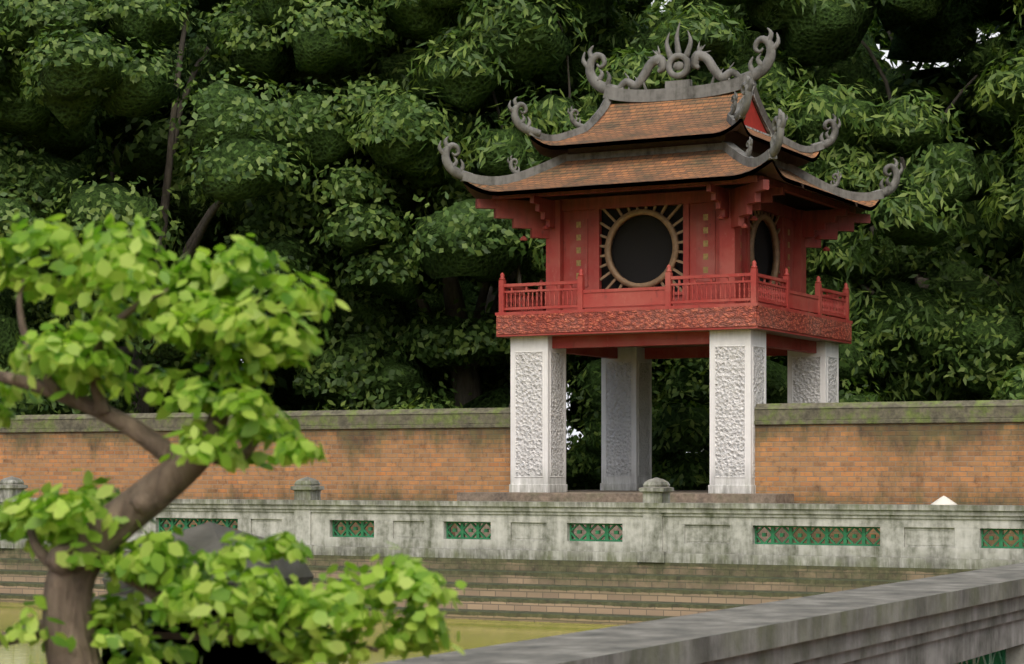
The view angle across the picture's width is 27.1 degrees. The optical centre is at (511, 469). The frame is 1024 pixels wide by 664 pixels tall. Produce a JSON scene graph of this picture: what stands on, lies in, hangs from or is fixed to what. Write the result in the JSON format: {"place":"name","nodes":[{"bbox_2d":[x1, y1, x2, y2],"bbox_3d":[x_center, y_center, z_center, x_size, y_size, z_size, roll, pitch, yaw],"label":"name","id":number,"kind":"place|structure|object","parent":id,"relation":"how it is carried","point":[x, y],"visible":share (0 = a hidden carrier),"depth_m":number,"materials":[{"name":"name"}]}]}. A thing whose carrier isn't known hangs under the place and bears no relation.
{"place":"outdoors","nodes":[
{"label":"outdoors","id":0,"kind":"place"},
{"bbox_2d":[0,602,619,663],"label":"pond water","id":1,"kind":"structure","parent":0,"point":[477,633],"depth_m":32.22,"materials":[{"name":"green liquid"}]},
{"bbox_2d":[0,548,978,624],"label":"stone steps","id":2,"kind":"structure","parent":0,"point":[592,592],"depth_m":35.25,"materials":[{"name":"stone"}]},
{"bbox_2d":[0,400,1023,546],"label":"brick wall","id":3,"kind":"structure","parent":0,"point":[970,452],"depth_m":43.65,"materials":[{"name":"orange brick"}]},
{"bbox_2d":[241,0,999,452],"label":"sky","id":4,"kind":"structure","parent":0,"point":[574,432],"materials":[{"name":"white"}]},
{"label":"ground","id":5,"kind":"structure","parent":0,"visible":0},
{"bbox_2d":[1,8,312,412],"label":"tree","id":6,"kind":"object","parent":5,"relation":"on","point":[146,153],"depth_m":59.77,"materials":[{"name":"green plant"}]},
{"bbox_2d":[0,273,378,663],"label":"trunk","id":7,"kind":"object","parent":5,"relation":"on","point":[143,501],"visible":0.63,"depth_m":2.98,"materials":[{"name":"brown wood"}]},
{"bbox_2d":[0,212,466,663],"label":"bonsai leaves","id":8,"kind":"object","parent":7,"relation":"attached to","point":[189,312],"visible":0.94,"depth_m":2.94,"materials":[{"name":"green plant"}]},
{"bbox_2d":[0,0,433,414],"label":"ficus tree","id":9,"kind":"object","parent":5,"relation":"on","point":[75,89],"depth_m":50.75,"materials":[{"name":"green plant"}]},
{"bbox_2d":[109,39,355,410],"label":"tree","id":10,"kind":"object","parent":5,"relation":"on","point":[282,392],"visible":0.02,"depth_m":78.80,"materials":[{"name":"green plant"}]},
{"bbox_2d":[228,641,291,663],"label":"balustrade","id":11,"kind":"object","parent":5,"relation":"on","point":[246,653],"visible":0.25,"depth_m":4.76,"materials":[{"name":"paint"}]},
{"bbox_2d":[172,0,645,433],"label":"ficus tree","id":12,"kind":"object","parent":5,"relation":"on","point":[367,364],"depth_m":52.72,"materials":[{"name":"green plant"}]},
{"bbox_2d":[0,476,1023,568],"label":"balustrade","id":13,"kind":"object","parent":5,"relation":"on","point":[658,526],"visible":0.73,"depth_m":35.91,"materials":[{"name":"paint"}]},
{"bbox_2d":[930,496,956,504],"bbox_3d":[6.832,0.477,33.590,0.430,0.145,0.430,0,0,28],"label":"conical hat","id":14,"kind":"object","parent":13,"relation":"on","point":[943,500],"visible":1,"depth_m":33.48,"materials":[{"name":"white"}]},
{"bbox_2d":[373,1,670,431],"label":"tree","id":15,"kind":"object","parent":5,"relation":"on","point":[435,303],"depth_m":68.03,"materials":[{"name":"green plant"}]},
{"bbox_2d":[92,522,1023,663],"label":"stone parapet","id":16,"kind":"structure","parent":5,"relation":"on","point":[973,617],"depth_m":8.08,"materials":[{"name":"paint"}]},
{"bbox_2d":[341,0,816,407],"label":"mango tree","id":17,"kind":"object","parent":5,"relation":"on","point":[467,56],"depth_m":50.21,"materials":[{"name":"green plant"}]},
{"bbox_2d":[455,329,838,542],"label":"stone pillars","id":18,"kind":"structure","parent":5,"relation":"on","point":[538,407],"depth_m":42.91,"materials":[{"name":"stone"}]},
{"bbox_2d":[476,131,870,347],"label":"pavilion","id":19,"kind":"structure","parent":18,"relation":"on","point":[703,256],"depth_m":42.60,"materials":[{"name":"red wood"}]},
{"bbox_2d":[438,109,902,213],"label":"pavilion roof","id":20,"kind":"structure","parent":19,"relation":"on","point":[725,160],"depth_m":42.47,"materials":[{"name":"tile"}]},
{"bbox_2d":[508,22,840,166],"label":"pavilion roof","id":21,"kind":"structure","parent":19,"relation":"on","point":[678,110],"depth_m":43.77,"materials":[{"name":"tile"}]},
{"bbox_2d":[315,228,1023,489],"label":"shrubs","id":22,"kind":"object","parent":5,"relation":"on","point":[981,354],"visible":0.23,"depth_m":49.23,"materials":[{"name":"green plant"}]},
{"bbox_2d":[459,0,929,392],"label":"tree","id":23,"kind":"object","parent":5,"relation":"on","point":[467,290],"depth_m":83.52,"materials":[{"name":"green plant"}]},
{"bbox_2d":[636,0,1023,374],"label":"tree","id":24,"kind":"object","parent":5,"relation":"on","point":[944,83],"depth_m":57.45,"materials":[{"name":"green plant"}]},
{"bbox_2d":[706,0,1023,401],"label":"mango tree","id":25,"kind":"object","parent":5,"relation":"on","point":[941,179],"depth_m":49.66,"materials":[{"name":"green plant"}]},
{"bbox_2d":[865,16,1006,293],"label":"tree","id":26,"kind":"object","parent":5,"relation":"on","point":[877,38],"depth_m":82.79,"materials":[{"name":"green plant"}]},
{"bbox_2d":[935,0,1023,285],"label":"tree","id":27,"kind":"object","parent":5,"relation":"on","point":[992,9],"visible":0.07,"depth_m":56.16,"materials":[{"name":"green plant"}]},
{"bbox_2d":[971,0,1023,328],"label":"mango tree","id":28,"kind":"object","parent":5,"relation":"on","point":[1006,92],"visible":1,"depth_m":46.17,"materials":[{"name":"green plant"}]}
]}

